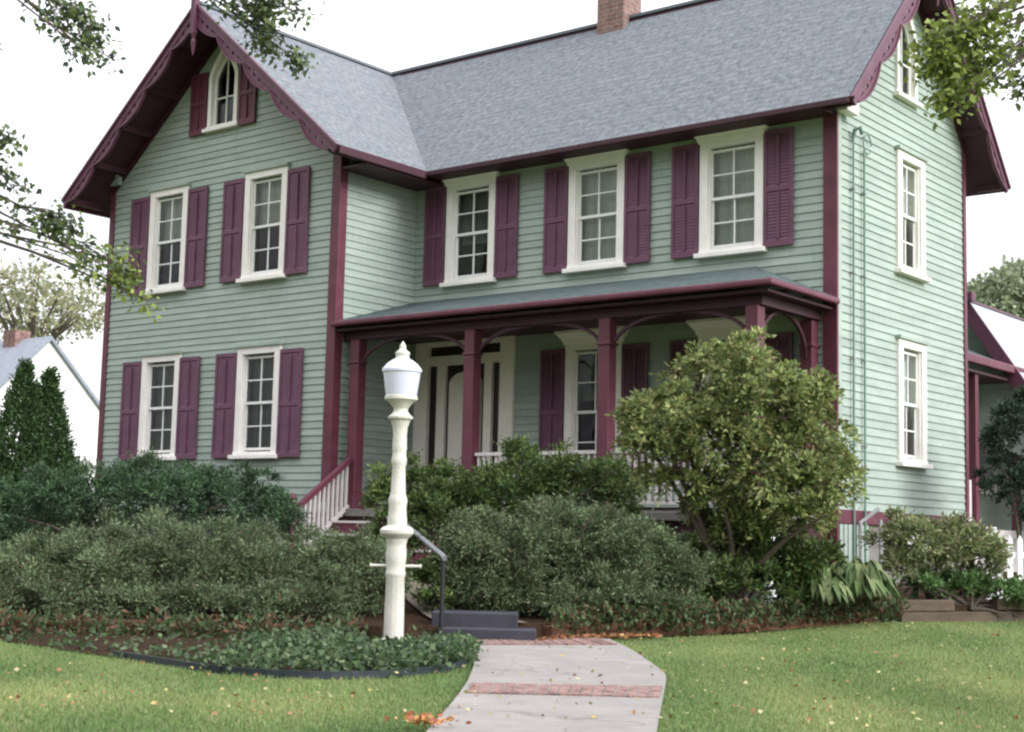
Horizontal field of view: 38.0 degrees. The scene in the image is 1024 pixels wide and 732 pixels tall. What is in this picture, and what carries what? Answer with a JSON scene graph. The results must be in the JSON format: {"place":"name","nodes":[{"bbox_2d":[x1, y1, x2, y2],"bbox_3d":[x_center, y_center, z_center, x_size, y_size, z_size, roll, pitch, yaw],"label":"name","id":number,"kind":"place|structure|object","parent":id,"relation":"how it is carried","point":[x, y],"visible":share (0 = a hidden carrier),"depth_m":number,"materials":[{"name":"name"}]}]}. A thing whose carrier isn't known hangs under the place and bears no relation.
{"place":"outdoors","nodes":[
{"label":"outdoors","id":0,"kind":"place"},
{"bbox_2d":[335,562,523,621],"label":"garden walk","id":1,"kind":"structure","parent":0,"point":[413,602],"depth_m":16.24,"materials":[{"name":"stone"}]},
{"bbox_2d":[0,620,1023,731],"bbox_3d":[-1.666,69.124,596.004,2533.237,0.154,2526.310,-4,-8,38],"label":"lawn","id":2,"kind":"structure","parent":0,"point":[689,657],"depth_m":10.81,"materials":[{"name":"green plant"}]},
{"bbox_2d":[0,329,98,520],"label":"neighbour house","id":3,"kind":"structure","parent":2,"relation":"on","point":[82,401],"depth_m":42.48,"materials":[{"name":"white paint"}]},
{"bbox_2d":[0,255,105,347],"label":"deciduous tree","id":4,"kind":"object","parent":2,"relation":"on","point":[60,327],"visible":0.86,"depth_m":61.46,"materials":[{"name":"green plant"}]},
{"bbox_2d":[0,0,324,323],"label":"shade tree","id":5,"kind":"object","parent":2,"relation":"on","point":[262,11],"visible":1,"depth_m":10.31,"materials":[{"name":"green plant"}]},
{"bbox_2d":[10,618,374,637],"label":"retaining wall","id":6,"kind":"structure","parent":2,"relation":"on","point":[133,625],"depth_m":13.95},
{"bbox_2d":[0,630,471,670],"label":"ivy bed soil","id":7,"kind":"structure","parent":2,"relation":"on","point":[152,640],"depth_m":12.98,"materials":[{"name":"brown soil"}]},
{"bbox_2d":[0,621,483,676],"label":"ivy","id":8,"kind":"object","parent":7,"relation":"on","point":[327,649],"visible":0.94,"depth_m":11.62,"materials":[{"name":"green plant"}]},
{"bbox_2d":[370,341,421,639],"bbox_3d":[-1.081,1.339,14.071,0.404,3.171,0.382,-4,-8,38],"label":"lamp post","id":9,"kind":"object","parent":7,"relation":"on","point":[402,371],"visible":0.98,"depth_m":14.03,"materials":[{"name":"white metal"}]},
{"bbox_2d":[112,651,472,679],"bbox_3d":[-1.395,2.357,11.650,3.123,0.131,2.100,4,-7,-22],"label":"plastic edging","id":10,"kind":"object","parent":2,"relation":"on","point":[328,675],"visible":0.41,"depth_m":10.79,"materials":[{"name":"black plastic"}]},
{"bbox_2d":[407,523,446,634],"bbox_3d":[-0.998,2.271,16.019,0.050,1.280,3.163,3,-7,-12],"label":"handrail","id":11,"kind":"object","parent":2,"relation":"on","point":[434,548],"visible":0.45,"depth_m":14.57,"materials":[{"name":"grey metal"}]},
{"bbox_2d":[384,710,471,726],"bbox_3d":[-0.453,1.887,7.905,0.467,0.103,0.300,0,-7,14],"label":"leaf heap","id":12,"kind":"object","parent":2,"relation":"on","point":[424,717],"visible":0.99,"depth_m":7.91,"materials":[{"name":"orange plant"}]},
{"bbox_2d":[0,619,1023,727],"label":"fallen leaves","id":13,"kind":"object","parent":2,"relation":"on","point":[16,669],"visible":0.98,"depth_m":9.60,"materials":[{"name":"brown plant"}]},
{"bbox_2d":[61,0,1023,601],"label":"house","id":14,"kind":"structure","parent":2,"relation":"on","point":[573,234],"depth_m":23.84,"materials":[{"name":"green wood"}]},
{"bbox_2d":[133,350,183,460],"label":"window","id":15,"kind":"structure","parent":14,"relation":"in","point":[160,370],"depth_m":26.58,"materials":[{"name":"white wood"}]},
{"bbox_2d":[141,182,191,295],"bbox_3d":[-5.955,-2.217,26.986,1.280,2.170,0.900,-4,-8,38],"label":"window","id":16,"kind":"structure","parent":14,"relation":"in","point":[168,216],"depth_m":26.95,"materials":[{"name":"white wood"}]},
{"bbox_2d":[202,47,240,133],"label":"attic window","id":17,"kind":"structure","parent":14,"relation":"in","point":[224,75],"depth_m":26.34,"materials":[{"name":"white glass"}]},
{"bbox_2d":[227,341,283,459],"bbox_3d":[-4.018,0.634,25.049,1.280,2.140,0.900,-4,-8,38],"label":"window","id":18,"kind":"structure","parent":14,"relation":"in","point":[257,375],"depth_m":24.97,"materials":[{"name":"white wood"}]},
{"bbox_2d":[236,162,291,283],"bbox_3d":[-3.946,-2.351,25.390,1.280,2.170,0.900,-4,-8,38],"label":"window","id":19,"kind":"structure","parent":14,"relation":"in","point":[263,242],"depth_m":25.35,"materials":[{"name":"white wood"}]},
{"bbox_2d":[412,336,516,508],"bbox_3d":[-0.819,0.851,24.340,2.280,3.060,0.210,-4,-8,38],"label":"front door","id":20,"kind":"structure","parent":14,"relation":"in","point":[438,409],"depth_m":24.50,"materials":[{"name":"white wood"}]},
{"bbox_2d":[439,171,500,287],"bbox_3d":[-0.486,-2.200,24.919,1.300,2.050,0.970,-4,-8,38],"label":"window","id":21,"kind":"structure","parent":14,"relation":"in","point":[470,209],"depth_m":24.88,"materials":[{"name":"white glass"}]},
{"bbox_2d":[554,326,629,479],"bbox_3d":[1.435,0.706,22.988,1.300,2.470,0.970,-4,-8,38],"label":"window","id":22,"kind":"structure","parent":14,"relation":"in","point":[581,367],"depth_m":23.04,"materials":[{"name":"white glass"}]},
{"bbox_2d":[562,149,629,274],"bbox_3d":[1.508,-2.334,23.336,1.300,2.050,0.970,-4,-8,38],"label":"window","id":23,"kind":"structure","parent":14,"relation":"in","point":[596,181],"depth_m":23.25,"materials":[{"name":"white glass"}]},
{"bbox_2d":[686,314,769,480],"bbox_3d":[3.312,0.581,21.497,1.300,2.470,0.970,-4,-8,38],"label":"window","id":24,"kind":"structure","parent":14,"relation":"in","point":[719,328],"depth_m":21.46,"materials":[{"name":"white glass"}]},
{"bbox_2d":[693,125,768,259],"bbox_3d":[3.385,-2.459,21.845,1.300,2.050,0.970,-4,-8,38],"label":"window","id":25,"kind":"structure","parent":14,"relation":"in","point":[731,185],"depth_m":21.75,"materials":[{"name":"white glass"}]},
{"bbox_2d":[892,11,922,108],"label":"attic window","id":26,"kind":"structure","parent":14,"relation":"in","point":[906,92],"depth_m":22.81,"materials":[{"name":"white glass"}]},
{"bbox_2d":[894,145,931,282],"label":"window","id":27,"kind":"structure","parent":14,"relation":"in","point":[910,226],"depth_m":22.68,"materials":[{"name":"white wood"}]},
{"bbox_2d":[895,334,932,468],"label":"window","id":28,"kind":"structure","parent":14,"relation":"in","point":[911,361],"depth_m":22.36,"materials":[{"name":"white wood"}]},
{"bbox_2d":[536,632,662,640],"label":"dry leaves","id":29,"kind":"object","parent":2,"relation":"on","point":[604,635],"visible":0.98,"depth_m":15.09,"materials":[{"name":"brown plant"}]},
{"bbox_2d":[543,611,875,638],"bbox_3d":[2.343,2.854,16.409,4.913,0.258,0.282,6,-8,-34],"label":"garden edging","id":30,"kind":"object","parent":2,"relation":"on","point":[549,631],"visible":0.47,"depth_m":16.18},
{"bbox_2d":[895,599,1023,622],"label":"retaining wall","id":31,"kind":"structure","parent":2,"relation":"on","point":[943,610],"depth_m":18.46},
{"bbox_2d":[898,0,1023,130],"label":"shade tree","id":32,"kind":"object","parent":2,"relation":"on","point":[946,56],"visible":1,"depth_m":8.60,"materials":[{"name":"green plant"}]},
{"bbox_2d":[967,253,1023,318],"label":"deciduous tree","id":33,"kind":"object","parent":2,"relation":"on","point":[1003,285],"visible":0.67,"depth_m":54.36,"materials":[{"name":"green plant"}]},
{"bbox_2d":[0,554,1023,637],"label":"garden soil","id":34,"kind":"structure","parent":0,"point":[415,617],"depth_m":15.08,"materials":[{"name":"brown soil"}]},
{"bbox_2d":[0,402,27,546],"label":"arborvitae","id":35,"kind":"object","parent":34,"relation":"on","point":[3,457],"visible":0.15,"depth_m":22.87,"materials":[{"name":"green plant"}]},
{"bbox_2d":[0,356,82,552],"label":"arborvitae","id":36,"kind":"object","parent":34,"relation":"on","point":[26,393],"visible":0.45,"depth_m":23.20,"materials":[{"name":"green plant"}]},
{"bbox_2d":[8,364,102,546],"bbox_3d":[-7.424,1.670,23.656,1.933,3.402,1.901,-4,-8,38],"label":"arborvitae","id":37,"kind":"object","parent":34,"relation":"on","point":[53,400],"visible":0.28,"depth_m":23.57,"materials":[{"name":"green plant"}]},
{"bbox_2d":[0,446,311,556],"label":"yew bush","id":38,"kind":"object","parent":34,"relation":"on","point":[167,488],"visible":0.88,"depth_m":18.53,"materials":[{"name":"green plant"}]},
{"bbox_2d":[0,503,418,623],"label":"juniper bush","id":39,"kind":"object","parent":34,"relation":"on","point":[57,574],"visible":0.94,"depth_m":14.91,"materials":[{"name":"green plant"}]},
{"bbox_2d":[355,448,436,562],"bbox_3d":[-1.410,1.843,18.979,1.109,1.634,1.164,-1,-7,17],"label":"evergreen shrub","id":40,"kind":"object","parent":34,"relation":"on","point":[378,490],"visible":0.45,"depth_m":18.87,"materials":[{"name":"green plant"}]},
{"bbox_2d":[0,592,911,638],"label":"creeping weeds","id":41,"kind":"object","parent":34,"relation":"on","point":[732,612],"visible":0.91,"depth_m":15.34,"materials":[{"name":"green plant"}]},
{"bbox_2d":[404,541,521,611],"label":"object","id":42,"kind":"object","parent":34,"relation":"on","point":[428,572],"visible":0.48,"depth_m":15.77,"materials":[{"name":"green plant"}]},
{"bbox_2d":[431,610,535,640],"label":"garden steps","id":43,"kind":"structure","parent":34,"relation":"on","point":[490,625],"depth_m":14.78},
{"bbox_2d":[406,432,651,566],"bbox_3d":[0.164,1.802,18.979,3.337,1.922,1.742,2,-7,-7],"label":"evergreen shrub","id":44,"kind":"object","parent":34,"relation":"on","point":[439,497],"visible":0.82,"depth_m":18.75,"materials":[{"name":"green plant"}]},
{"bbox_2d":[417,489,722,629],"bbox_3d":[0.667,2.123,16.268,3.454,1.565,2.015,3,-7,-10],"label":"juniper bush","id":45,"kind":"object","parent":34,"relation":"on","point":[646,565],"visible":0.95,"depth_m":15.88,"materials":[{"name":"green plant"}]},
{"bbox_2d":[603,325,869,601],"bbox_3d":[2.600,1.114,17.012,2.722,3.201,2.499,-4,-8,38],"label":"viburnum shrub","id":46,"kind":"object","parent":34,"relation":"on","point":[639,416],"visible":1,"depth_m":16.75,"materials":[{"name":"green plant"}]},
{"bbox_2d":[655,516,848,619],"bbox_3d":[2.667,2.333,17.120,2.400,1.284,1.760,0,-7,11],"label":"perennial clump","id":47,"kind":"object","parent":34,"relation":"on","point":[785,564],"visible":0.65,"depth_m":16.92,"materials":[{"name":"green plant"}]},
{"bbox_2d":[793,564,855,604],"bbox_3d":[3.568,2.503,17.111,0.747,0.481,0.784,0,-7,13],"label":"hosta","id":48,"kind":"object","parent":34,"relation":"on","point":[840,587],"visible":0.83,"depth_m":16.90,"materials":[{"name":"green plant"}]},
{"bbox_2d":[830,556,862,593],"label":"hosta","id":49,"kind":"object","parent":34,"relation":"on","point":[856,560],"visible":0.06,"depth_m":18.11,"materials":[{"name":"green plant"}]},
{"bbox_2d":[834,560,902,600],"bbox_3d":[4.058,2.506,17.444,1.002,0.482,1.020,-4,-8,38],"label":"hosta","id":50,"kind":"object","parent":34,"relation":"on","point":[869,578],"visible":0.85,"depth_m":17.18,"materials":[{"name":"green plant"}]},
{"bbox_2d":[856,505,1013,599],"bbox_3d":[5.533,2.454,19.045,2.056,1.344,1.236,2,-7,-8],"label":"green shrub","id":51,"kind":"object","parent":34,"relation":"on","point":[900,529],"visible":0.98,"depth_m":18.86,"materials":[{"name":"green plant"}]},
{"bbox_2d":[886,562,1023,616],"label":"ground cover","id":52,"kind":"object","parent":34,"relation":"on","point":[1013,587],"visible":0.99,"depth_m":18.79,"materials":[{"name":"green plant"}]},
{"bbox_2d":[972,384,1023,568],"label":"evergreen tree","id":53,"kind":"object","parent":34,"relation":"on","point":[1013,475],"visible":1,"depth_m":21.42,"materials":[{"name":"green plant"}]},
{"bbox_2d":[985,527,1023,598],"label":"picket fence","id":54,"kind":"object","parent":34,"relation":"on","point":[1019,554],"visible":0.32,"depth_m":20.21,"materials":[{"name":"white wood"}]},
{"bbox_2d":[0,0,1023,401],"label":"sky","id":55,"kind":"structure","parent":0,"point":[63,116],"materials":[{"name":"white"}]},
{"bbox_2d":[426,638,665,731],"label":"path","id":56,"kind":"structure","parent":0,"point":[507,663],"depth_m":9.45,"materials":[{"name":"concrete"}]},
{"bbox_2d":[477,638,617,644],"bbox_3d":[0.216,2.681,14.404,1.467,0.060,0.789,3,-7,-14],"label":"brick band","id":57,"kind":"object","parent":56,"relation":"on","point":[585,641],"visible":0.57,"depth_m":14.27,"materials":[{"name":"red brick"}]},
{"bbox_2d":[468,682,661,697],"bbox_3d":[0.376,2.172,9.916,1.317,0.056,0.762,1,-7,1],"label":"brick band","id":58,"kind":"object","parent":56,"relation":"on","point":[564,690],"visible":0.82,"depth_m":9.84,"materials":[{"name":"red brick"}]},
{"bbox_2d":[468,683,662,696],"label":"brick joints","id":59,"kind":"object","parent":58,"relation":"on","point":[569,691],"visible":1,"depth_m":9.91,"materials":[{"name":"concrete"}]}
]}

